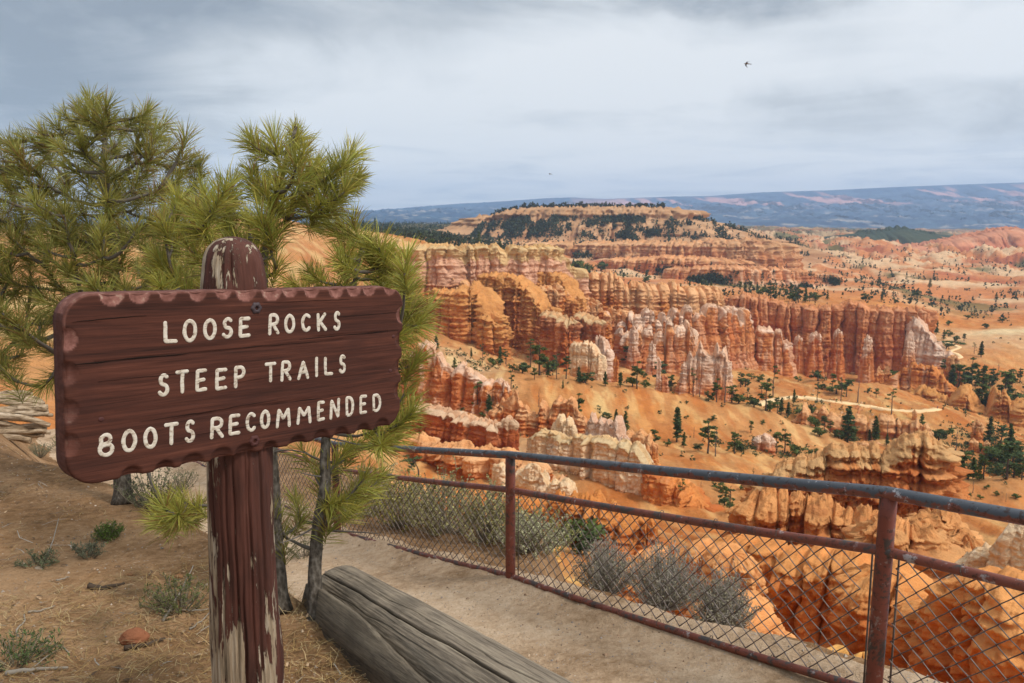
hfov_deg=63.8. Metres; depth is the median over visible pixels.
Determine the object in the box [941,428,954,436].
juniper bush
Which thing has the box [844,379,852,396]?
canyon pine
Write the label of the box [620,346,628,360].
canyon pine
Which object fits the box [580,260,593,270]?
juniper bush
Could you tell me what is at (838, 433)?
juniper bush
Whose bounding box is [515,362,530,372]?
juniper bush
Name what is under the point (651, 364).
hoodoo
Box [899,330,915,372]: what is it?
hoodoo
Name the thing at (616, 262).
cliff
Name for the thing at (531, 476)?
rock tower
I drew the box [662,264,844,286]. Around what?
cliff
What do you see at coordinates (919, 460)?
rock fin
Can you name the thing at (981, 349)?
conifer
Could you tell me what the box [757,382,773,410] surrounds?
canyon pine
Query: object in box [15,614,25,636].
fallen twig
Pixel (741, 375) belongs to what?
canyon pine
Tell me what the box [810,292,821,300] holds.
juniper bush
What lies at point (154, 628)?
pine litter
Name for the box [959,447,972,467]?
canyon pine
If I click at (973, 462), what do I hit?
conifer
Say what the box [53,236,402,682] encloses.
trail warning sign
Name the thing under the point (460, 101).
sky
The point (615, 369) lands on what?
hoodoo
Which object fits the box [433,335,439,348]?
conifer
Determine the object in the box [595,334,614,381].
rock tower
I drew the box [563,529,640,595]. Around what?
dry brush
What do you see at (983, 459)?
canyon pine
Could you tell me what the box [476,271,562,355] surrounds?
cliff
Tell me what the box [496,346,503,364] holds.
conifer
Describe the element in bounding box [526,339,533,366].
sparse pine
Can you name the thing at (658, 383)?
hoodoo
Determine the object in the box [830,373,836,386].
canyon pine
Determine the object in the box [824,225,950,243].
butte
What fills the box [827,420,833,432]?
canyon pine
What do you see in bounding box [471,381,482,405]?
sparse pine
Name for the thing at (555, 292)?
cliff
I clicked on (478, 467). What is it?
cliff
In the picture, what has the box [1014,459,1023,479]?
canyon pine
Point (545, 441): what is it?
rock wall
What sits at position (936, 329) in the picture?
conifer
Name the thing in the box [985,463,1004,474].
juniper bush
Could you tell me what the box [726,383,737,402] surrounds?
canyon pine
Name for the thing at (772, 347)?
rock fin
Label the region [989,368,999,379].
canyon pine
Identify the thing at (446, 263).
cliff
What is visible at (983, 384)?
conifer
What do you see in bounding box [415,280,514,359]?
cliff
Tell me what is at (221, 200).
young pine
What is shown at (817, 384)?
sparse pine
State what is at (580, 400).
canyon pine
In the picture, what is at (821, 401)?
scrub
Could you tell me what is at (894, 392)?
sparse pine
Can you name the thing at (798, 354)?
hoodoo
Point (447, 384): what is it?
rock fin
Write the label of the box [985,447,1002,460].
juniper bush
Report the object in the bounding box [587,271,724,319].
cliff
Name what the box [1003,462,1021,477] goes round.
juniper bush
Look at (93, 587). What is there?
fallen twig
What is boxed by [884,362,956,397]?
rock fin
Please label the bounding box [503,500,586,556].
sagebrush
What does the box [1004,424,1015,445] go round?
conifer
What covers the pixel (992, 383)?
juniper bush
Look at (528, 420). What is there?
rock fin
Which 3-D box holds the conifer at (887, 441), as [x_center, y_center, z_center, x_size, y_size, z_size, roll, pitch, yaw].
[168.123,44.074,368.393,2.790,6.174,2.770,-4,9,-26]
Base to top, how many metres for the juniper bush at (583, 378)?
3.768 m
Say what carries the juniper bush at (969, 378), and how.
on the canyon ground at (646, 403)
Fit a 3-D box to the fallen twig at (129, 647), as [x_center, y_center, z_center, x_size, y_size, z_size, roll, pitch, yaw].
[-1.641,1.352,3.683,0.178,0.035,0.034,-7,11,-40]
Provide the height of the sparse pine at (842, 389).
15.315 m
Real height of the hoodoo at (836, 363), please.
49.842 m
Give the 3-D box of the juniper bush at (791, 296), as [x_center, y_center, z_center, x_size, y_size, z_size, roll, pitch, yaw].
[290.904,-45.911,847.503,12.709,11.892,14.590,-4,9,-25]
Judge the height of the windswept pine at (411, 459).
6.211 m
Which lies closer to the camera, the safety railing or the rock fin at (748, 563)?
the safety railing
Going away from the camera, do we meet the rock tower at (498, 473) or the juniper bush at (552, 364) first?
the rock tower at (498, 473)
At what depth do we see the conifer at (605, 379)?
369.41 m
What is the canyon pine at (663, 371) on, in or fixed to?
on the canyon ground at (646, 403)
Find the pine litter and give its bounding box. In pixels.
[0,434,374,682]
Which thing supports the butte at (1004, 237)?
on the canyon ground at (646, 403)
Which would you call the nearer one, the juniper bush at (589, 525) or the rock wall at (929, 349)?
the juniper bush at (589, 525)
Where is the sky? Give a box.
[0,0,1023,213]
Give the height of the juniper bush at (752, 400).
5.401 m
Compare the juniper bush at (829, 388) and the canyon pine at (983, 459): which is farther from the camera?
the juniper bush at (829, 388)
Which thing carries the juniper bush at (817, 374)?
on the canyon ground at (646, 403)
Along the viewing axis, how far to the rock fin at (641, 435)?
251.94 m
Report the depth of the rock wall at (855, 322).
687.72 m
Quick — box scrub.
[424,337,1023,484]
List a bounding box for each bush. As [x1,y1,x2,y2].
[108,467,189,510]
[160,467,198,490]
[286,535,323,559]
[407,461,416,467]
[487,357,499,364]
[508,363,516,370]
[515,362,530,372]
[542,358,561,371]
[555,518,608,541]
[562,527,599,554]
[570,260,583,267]
[576,372,594,382]
[577,375,587,382]
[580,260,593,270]
[595,261,608,270]
[600,412,611,418]
[626,377,638,386]
[639,379,650,387]
[642,275,650,281]
[692,443,703,449]
[704,391,714,400]
[713,482,727,492]
[717,494,729,505]
[730,394,747,403]
[735,444,745,451]
[739,378,750,386]
[745,397,761,407]
[746,373,756,378]
[756,287,768,293]
[756,374,764,381]
[763,401,779,411]
[787,292,801,301]
[789,444,807,455]
[794,406,814,413]
[806,448,817,453]
[807,415,820,426]
[809,370,826,380]
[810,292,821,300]
[812,427,827,435]
[825,382,844,393]
[833,429,843,438]
[860,293,870,300]
[883,369,898,375]
[932,428,948,439]
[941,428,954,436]
[952,335,960,340]
[960,371,977,384]
[965,465,977,478]
[982,443,1004,450]
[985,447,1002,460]
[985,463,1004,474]
[986,376,997,385]
[986,448,996,458]
[998,449,1023,462]
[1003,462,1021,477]
[1010,392,1023,400]
[1011,493,1021,498]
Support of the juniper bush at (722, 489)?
on the canyon ground at (646, 403)
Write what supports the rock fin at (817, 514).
on the canyon ground at (646, 403)
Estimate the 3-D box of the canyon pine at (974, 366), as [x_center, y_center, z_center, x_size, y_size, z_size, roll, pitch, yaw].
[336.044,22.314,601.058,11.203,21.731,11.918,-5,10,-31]
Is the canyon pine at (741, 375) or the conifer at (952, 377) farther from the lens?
the conifer at (952, 377)
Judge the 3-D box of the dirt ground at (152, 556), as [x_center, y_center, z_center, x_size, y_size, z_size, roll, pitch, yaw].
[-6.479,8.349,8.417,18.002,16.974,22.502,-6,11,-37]
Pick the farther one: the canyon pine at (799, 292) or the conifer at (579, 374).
the canyon pine at (799, 292)
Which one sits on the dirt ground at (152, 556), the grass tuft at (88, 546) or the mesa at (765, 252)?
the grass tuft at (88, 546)
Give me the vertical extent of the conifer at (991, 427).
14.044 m
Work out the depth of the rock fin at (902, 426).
411.13 m
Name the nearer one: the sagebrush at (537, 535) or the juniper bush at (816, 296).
the sagebrush at (537, 535)
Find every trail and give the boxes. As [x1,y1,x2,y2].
[759,395,941,412]
[851,342,962,372]
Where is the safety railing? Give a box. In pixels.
[193,437,1023,682]
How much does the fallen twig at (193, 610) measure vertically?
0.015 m
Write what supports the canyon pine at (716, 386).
on the canyon ground at (646, 403)
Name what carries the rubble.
on the canyon ground at (646, 403)
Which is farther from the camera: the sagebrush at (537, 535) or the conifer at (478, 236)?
the conifer at (478, 236)
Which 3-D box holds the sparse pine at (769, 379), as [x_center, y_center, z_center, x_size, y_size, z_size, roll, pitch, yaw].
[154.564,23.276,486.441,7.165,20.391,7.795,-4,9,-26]
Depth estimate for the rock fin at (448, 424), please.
263.36 m
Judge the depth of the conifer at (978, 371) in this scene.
601.32 m
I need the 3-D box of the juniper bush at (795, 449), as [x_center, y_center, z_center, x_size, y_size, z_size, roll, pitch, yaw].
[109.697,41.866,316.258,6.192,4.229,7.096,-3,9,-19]
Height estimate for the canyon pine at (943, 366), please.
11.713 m
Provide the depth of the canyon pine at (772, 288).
858.79 m
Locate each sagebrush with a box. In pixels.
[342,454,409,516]
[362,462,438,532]
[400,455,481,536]
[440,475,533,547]
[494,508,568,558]
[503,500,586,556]
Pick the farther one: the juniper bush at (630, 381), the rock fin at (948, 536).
the juniper bush at (630, 381)
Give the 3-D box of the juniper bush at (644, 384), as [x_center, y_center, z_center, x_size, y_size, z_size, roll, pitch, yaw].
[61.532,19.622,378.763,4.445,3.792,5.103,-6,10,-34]
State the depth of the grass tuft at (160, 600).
4.04 m
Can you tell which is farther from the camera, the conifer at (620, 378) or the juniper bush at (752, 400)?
the juniper bush at (752, 400)
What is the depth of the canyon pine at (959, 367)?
593.21 m
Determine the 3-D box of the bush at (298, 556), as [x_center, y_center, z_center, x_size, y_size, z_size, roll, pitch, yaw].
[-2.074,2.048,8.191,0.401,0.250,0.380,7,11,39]
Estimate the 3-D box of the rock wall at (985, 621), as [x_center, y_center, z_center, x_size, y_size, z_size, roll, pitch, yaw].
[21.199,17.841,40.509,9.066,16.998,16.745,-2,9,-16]
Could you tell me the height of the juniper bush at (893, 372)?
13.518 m
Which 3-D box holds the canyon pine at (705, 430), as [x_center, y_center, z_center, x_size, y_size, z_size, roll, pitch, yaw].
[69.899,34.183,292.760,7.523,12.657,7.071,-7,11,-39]
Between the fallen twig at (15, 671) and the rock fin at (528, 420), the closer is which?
the fallen twig at (15, 671)
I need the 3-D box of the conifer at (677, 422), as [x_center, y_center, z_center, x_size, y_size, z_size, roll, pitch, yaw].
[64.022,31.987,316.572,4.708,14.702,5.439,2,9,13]
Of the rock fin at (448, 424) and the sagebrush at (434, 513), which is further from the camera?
the rock fin at (448, 424)
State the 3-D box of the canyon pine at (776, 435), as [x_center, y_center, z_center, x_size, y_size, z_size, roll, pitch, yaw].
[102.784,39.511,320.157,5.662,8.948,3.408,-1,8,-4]
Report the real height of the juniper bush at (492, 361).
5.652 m
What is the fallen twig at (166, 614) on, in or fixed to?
on the dirt ground at (152, 556)
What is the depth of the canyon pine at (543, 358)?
383.07 m
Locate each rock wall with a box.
[526,428,687,495]
[711,533,874,647]
[723,291,938,377]
[826,560,1023,682]
[900,316,955,368]
[904,383,1023,426]
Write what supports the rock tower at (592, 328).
on the canyon ground at (646, 403)
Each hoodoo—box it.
[612,356,618,381]
[625,326,641,369]
[644,341,656,375]
[654,357,661,390]
[660,374,668,392]
[751,433,776,455]
[792,335,804,374]
[804,331,825,377]
[826,328,844,381]
[856,334,874,382]
[873,366,884,383]
[883,366,891,382]
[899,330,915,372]
[911,409,916,420]
[943,355,962,386]
[967,438,979,452]
[968,419,983,444]
[980,440,990,454]
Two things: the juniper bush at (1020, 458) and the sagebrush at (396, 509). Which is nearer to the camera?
the sagebrush at (396, 509)
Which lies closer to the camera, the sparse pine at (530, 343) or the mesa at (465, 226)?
the sparse pine at (530, 343)
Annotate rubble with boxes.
[510,350,918,480]
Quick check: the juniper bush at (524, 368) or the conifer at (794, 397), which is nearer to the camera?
the juniper bush at (524, 368)
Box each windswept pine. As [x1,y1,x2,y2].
[399,455,421,476]
[942,340,965,348]
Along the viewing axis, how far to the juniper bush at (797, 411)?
454.53 m
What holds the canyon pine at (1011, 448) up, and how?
on the canyon ground at (646, 403)
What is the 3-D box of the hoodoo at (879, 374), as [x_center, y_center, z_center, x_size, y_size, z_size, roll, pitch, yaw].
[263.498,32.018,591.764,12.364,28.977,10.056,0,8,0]
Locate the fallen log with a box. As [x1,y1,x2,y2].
[301,565,572,682]
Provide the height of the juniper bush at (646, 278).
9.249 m
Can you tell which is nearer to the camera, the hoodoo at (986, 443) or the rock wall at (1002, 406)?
the hoodoo at (986, 443)
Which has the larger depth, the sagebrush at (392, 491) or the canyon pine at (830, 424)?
the canyon pine at (830, 424)
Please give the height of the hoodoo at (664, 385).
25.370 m
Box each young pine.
[0,82,215,530]
[131,111,379,613]
[273,200,449,620]
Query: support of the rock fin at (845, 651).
on the canyon ground at (646, 403)
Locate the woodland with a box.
[301,201,1023,325]
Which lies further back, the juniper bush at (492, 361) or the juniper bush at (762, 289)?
the juniper bush at (762, 289)
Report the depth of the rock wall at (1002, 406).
530.46 m
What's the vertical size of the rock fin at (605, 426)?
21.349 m
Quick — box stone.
[118,627,149,644]
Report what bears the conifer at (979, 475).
on the canyon ground at (646, 403)
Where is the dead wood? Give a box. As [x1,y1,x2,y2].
[0,390,52,443]
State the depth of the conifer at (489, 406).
324.31 m
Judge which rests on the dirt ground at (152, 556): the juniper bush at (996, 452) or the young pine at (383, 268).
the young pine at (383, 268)
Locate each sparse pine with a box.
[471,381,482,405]
[480,343,485,362]
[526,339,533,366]
[552,351,559,378]
[691,368,697,396]
[723,489,735,507]
[767,364,779,395]
[811,381,820,402]
[837,377,845,400]
[886,388,896,413]
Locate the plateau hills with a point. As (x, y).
(978, 206)
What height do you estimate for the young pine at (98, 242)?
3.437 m
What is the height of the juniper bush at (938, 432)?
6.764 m
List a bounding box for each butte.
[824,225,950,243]
[895,226,1023,252]
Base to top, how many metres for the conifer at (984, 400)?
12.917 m
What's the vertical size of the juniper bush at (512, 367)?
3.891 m
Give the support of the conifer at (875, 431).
on the canyon ground at (646, 403)
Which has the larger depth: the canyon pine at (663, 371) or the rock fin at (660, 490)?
the canyon pine at (663, 371)
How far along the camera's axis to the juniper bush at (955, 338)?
740.24 m
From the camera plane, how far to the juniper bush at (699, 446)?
299.45 m
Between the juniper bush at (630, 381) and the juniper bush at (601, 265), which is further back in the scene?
the juniper bush at (601, 265)
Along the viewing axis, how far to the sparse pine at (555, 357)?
372.63 m
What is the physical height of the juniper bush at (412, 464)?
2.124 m
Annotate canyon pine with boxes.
[502,349,508,363]
[530,344,547,375]
[530,367,537,379]
[560,356,571,378]
[576,393,584,411]
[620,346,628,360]
[631,361,643,388]
[650,429,660,441]
[652,361,667,376]
[668,373,676,390]
[698,420,718,453]
[711,378,722,401]
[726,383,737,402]
[727,432,741,453]
[737,372,744,386]
[749,420,753,432]
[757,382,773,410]
[765,283,774,297]
[772,432,782,453]
[774,397,780,413]
[778,428,791,452]
[793,286,803,302]
[820,416,829,429]
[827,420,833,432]
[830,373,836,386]
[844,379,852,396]
[939,359,946,368]
[955,364,966,386]
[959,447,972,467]
[964,357,980,381]
[976,450,993,478]
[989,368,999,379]
[994,425,1009,443]
[996,370,1015,396]
[999,440,1022,479]
[1002,369,1018,393]
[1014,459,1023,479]
[1016,368,1023,381]
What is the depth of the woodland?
1633.07 m
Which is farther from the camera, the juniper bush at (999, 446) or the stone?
the juniper bush at (999, 446)
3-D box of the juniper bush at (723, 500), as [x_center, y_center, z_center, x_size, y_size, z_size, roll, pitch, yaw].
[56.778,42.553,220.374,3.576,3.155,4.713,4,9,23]
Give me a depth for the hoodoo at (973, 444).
374.10 m
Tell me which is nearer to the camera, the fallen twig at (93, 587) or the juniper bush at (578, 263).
the fallen twig at (93, 587)
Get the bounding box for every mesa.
[437,204,839,268]
[491,236,804,269]
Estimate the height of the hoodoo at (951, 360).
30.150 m
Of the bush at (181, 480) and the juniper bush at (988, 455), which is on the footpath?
the bush at (181, 480)
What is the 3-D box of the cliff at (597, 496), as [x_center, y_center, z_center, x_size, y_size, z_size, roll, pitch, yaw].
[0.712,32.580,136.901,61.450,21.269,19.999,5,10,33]
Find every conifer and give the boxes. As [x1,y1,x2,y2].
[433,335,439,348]
[451,357,457,368]
[476,231,481,241]
[484,394,492,413]
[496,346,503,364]
[545,360,550,376]
[576,367,581,379]
[602,371,607,385]
[617,372,622,386]
[623,411,629,430]
[673,407,682,441]
[680,432,687,446]
[778,397,784,413]
[785,402,791,413]
[792,389,795,403]
[802,287,809,301]
[840,406,859,442]
[871,416,880,439]
[883,433,889,444]
[919,413,925,424]
[934,321,940,333]
[948,363,957,387]
[970,457,976,478]
[972,364,990,403]
[974,369,980,385]
[974,464,983,480]
[977,341,984,356]
[981,393,987,405]
[983,416,996,440]
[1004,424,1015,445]
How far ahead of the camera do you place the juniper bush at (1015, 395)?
561.45 m
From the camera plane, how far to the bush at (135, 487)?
5.89 m
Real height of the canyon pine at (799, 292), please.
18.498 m
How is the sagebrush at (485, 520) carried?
on the dirt ground at (152, 556)
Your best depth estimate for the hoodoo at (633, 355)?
545.51 m
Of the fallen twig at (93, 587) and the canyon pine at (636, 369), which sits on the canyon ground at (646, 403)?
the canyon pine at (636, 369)
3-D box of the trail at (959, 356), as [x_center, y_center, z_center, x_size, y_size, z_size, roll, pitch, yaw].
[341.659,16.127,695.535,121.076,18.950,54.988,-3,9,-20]
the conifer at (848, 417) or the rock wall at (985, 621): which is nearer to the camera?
the rock wall at (985, 621)
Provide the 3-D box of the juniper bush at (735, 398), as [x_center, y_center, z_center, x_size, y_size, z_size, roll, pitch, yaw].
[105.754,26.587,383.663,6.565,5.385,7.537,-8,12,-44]
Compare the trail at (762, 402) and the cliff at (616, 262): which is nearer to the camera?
the trail at (762, 402)
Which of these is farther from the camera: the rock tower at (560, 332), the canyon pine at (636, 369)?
the rock tower at (560, 332)
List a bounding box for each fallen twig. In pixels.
[5,666,68,675]
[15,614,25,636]
[28,605,54,612]
[45,518,58,555]
[87,582,124,589]
[124,637,165,650]
[162,565,193,621]
[174,609,207,611]
[189,613,208,629]
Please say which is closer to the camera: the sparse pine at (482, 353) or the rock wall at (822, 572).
the rock wall at (822, 572)
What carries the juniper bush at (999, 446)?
on the canyon ground at (646, 403)
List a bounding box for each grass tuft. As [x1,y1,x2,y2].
[0,627,69,671]
[14,547,60,569]
[28,439,53,457]
[70,534,106,559]
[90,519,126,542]
[139,570,208,619]
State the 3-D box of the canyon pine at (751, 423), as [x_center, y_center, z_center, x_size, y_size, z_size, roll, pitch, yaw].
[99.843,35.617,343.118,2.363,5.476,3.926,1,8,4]
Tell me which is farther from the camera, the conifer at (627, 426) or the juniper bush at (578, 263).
the juniper bush at (578, 263)
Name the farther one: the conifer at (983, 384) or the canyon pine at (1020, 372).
the canyon pine at (1020, 372)
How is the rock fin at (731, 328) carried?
on the canyon ground at (646, 403)
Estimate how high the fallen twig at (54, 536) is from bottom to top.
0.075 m
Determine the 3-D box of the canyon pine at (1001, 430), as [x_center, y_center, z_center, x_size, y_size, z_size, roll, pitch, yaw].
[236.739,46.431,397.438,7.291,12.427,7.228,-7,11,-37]
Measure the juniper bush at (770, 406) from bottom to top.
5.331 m
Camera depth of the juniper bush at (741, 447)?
304.04 m
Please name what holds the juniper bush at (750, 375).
on the canyon ground at (646, 403)
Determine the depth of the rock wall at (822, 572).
55.33 m
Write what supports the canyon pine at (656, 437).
on the canyon ground at (646, 403)
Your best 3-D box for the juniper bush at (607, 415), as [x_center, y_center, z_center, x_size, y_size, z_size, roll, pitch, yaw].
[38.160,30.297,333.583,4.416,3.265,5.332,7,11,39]
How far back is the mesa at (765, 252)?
1459.33 m
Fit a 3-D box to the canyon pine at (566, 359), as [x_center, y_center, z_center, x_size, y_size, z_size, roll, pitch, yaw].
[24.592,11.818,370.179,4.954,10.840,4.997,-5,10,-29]
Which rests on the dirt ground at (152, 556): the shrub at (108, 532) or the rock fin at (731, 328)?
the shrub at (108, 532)
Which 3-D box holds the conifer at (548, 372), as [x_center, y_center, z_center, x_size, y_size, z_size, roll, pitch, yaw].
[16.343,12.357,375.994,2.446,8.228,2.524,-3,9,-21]
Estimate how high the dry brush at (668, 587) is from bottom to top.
0.610 m
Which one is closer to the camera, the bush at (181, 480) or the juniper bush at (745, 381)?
the bush at (181, 480)
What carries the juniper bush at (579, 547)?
on the canyon ground at (646, 403)
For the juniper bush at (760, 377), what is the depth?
542.00 m
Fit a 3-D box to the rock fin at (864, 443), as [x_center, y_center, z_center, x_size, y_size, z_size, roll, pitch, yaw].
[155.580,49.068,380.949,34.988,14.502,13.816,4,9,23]
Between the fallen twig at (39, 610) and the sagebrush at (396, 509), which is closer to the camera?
the fallen twig at (39, 610)
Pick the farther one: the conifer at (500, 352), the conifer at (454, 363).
the conifer at (500, 352)
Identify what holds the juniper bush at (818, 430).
on the canyon ground at (646, 403)
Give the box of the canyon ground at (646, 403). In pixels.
[0,215,1023,586]
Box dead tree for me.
[724,376,726,402]
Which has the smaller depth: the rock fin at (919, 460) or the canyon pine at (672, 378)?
the rock fin at (919, 460)
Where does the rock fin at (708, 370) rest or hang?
on the canyon ground at (646, 403)
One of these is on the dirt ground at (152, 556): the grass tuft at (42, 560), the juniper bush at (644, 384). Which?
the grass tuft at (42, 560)
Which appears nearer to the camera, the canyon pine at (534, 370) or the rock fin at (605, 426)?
the rock fin at (605, 426)
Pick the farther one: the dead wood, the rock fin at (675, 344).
the rock fin at (675, 344)
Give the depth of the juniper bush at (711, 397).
378.77 m
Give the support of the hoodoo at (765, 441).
on the canyon ground at (646, 403)
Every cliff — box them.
[354,229,591,298]
[392,431,553,481]
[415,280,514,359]
[415,487,678,556]
[425,278,628,349]
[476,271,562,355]
[536,271,587,317]
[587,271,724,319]
[604,254,754,275]
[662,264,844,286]
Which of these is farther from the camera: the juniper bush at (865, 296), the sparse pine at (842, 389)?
the juniper bush at (865, 296)
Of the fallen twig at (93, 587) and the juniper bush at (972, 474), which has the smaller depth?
the fallen twig at (93, 587)
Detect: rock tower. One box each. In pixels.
[491,462,504,496]
[501,415,519,450]
[515,463,577,501]
[533,310,582,368]
[550,413,577,436]
[569,340,607,380]
[573,310,607,343]
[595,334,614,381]
[945,523,1023,578]
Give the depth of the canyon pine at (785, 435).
320.83 m
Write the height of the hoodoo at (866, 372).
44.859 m
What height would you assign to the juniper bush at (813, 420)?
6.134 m
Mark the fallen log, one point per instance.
(377, 630)
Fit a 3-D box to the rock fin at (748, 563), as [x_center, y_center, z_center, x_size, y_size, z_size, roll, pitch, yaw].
[9.057,16.880,44.741,11.624,13.749,6.402,7,11,38]
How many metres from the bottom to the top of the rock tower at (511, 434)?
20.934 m
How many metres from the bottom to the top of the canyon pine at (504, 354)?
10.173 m
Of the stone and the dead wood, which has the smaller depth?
the stone
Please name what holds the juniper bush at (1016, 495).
on the canyon ground at (646, 403)
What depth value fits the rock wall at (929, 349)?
663.26 m
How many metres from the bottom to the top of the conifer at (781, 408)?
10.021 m
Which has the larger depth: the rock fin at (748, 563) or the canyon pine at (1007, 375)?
the canyon pine at (1007, 375)
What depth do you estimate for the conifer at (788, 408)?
457.80 m
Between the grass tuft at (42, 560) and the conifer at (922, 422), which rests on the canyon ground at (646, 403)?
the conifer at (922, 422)
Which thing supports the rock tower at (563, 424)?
on the canyon ground at (646, 403)
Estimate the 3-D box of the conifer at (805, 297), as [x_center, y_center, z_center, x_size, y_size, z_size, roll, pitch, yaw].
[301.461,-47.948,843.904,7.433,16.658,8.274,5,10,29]
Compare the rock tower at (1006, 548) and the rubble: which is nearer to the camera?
the rock tower at (1006, 548)
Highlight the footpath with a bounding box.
[36,429,942,682]
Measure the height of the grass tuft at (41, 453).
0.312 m
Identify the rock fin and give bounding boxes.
[399,340,512,417]
[409,403,503,448]
[488,389,589,437]
[500,516,561,562]
[583,411,629,441]
[604,303,758,369]
[613,319,698,375]
[614,538,775,615]
[626,428,658,463]
[641,463,723,512]
[674,340,735,400]
[684,589,795,637]
[722,487,899,546]
[727,429,974,531]
[753,325,797,377]
[791,402,933,440]
[827,644,864,658]
[840,437,880,445]
[841,508,984,583]
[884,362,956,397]
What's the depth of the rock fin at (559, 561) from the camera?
56.23 m
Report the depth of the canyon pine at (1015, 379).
566.62 m
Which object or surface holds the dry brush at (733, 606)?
on the dirt ground at (152, 556)
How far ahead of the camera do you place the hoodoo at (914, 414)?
449.58 m
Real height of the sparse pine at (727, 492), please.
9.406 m
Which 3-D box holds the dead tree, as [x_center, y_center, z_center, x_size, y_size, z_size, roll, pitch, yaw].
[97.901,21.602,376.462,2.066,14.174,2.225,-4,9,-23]
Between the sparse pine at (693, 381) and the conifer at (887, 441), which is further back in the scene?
the sparse pine at (693, 381)
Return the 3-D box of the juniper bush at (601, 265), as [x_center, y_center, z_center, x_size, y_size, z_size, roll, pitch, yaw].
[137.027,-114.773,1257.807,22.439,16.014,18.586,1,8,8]
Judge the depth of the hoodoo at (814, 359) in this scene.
667.20 m
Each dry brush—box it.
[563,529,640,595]
[615,529,710,614]
[678,559,762,628]
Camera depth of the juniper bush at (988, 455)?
359.01 m
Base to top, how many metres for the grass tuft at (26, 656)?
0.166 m
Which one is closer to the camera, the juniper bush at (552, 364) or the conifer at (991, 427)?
the conifer at (991, 427)
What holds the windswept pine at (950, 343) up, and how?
on the rock wall at (929, 349)
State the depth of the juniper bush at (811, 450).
312.29 m
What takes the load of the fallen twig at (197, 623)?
on the dirt ground at (152, 556)
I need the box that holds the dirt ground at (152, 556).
[0,420,913,682]
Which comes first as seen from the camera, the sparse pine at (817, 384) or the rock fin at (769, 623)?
the rock fin at (769, 623)
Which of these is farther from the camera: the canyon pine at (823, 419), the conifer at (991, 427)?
the conifer at (991, 427)
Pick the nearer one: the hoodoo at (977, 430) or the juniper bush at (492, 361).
the hoodoo at (977, 430)
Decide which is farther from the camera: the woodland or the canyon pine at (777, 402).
the woodland
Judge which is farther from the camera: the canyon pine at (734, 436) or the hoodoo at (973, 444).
the hoodoo at (973, 444)
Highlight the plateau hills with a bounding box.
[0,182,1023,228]
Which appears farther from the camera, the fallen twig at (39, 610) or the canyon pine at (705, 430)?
the canyon pine at (705, 430)
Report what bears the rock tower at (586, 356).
on the canyon ground at (646, 403)
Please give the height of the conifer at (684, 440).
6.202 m
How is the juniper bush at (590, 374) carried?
on the canyon ground at (646, 403)
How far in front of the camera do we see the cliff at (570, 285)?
577.13 m

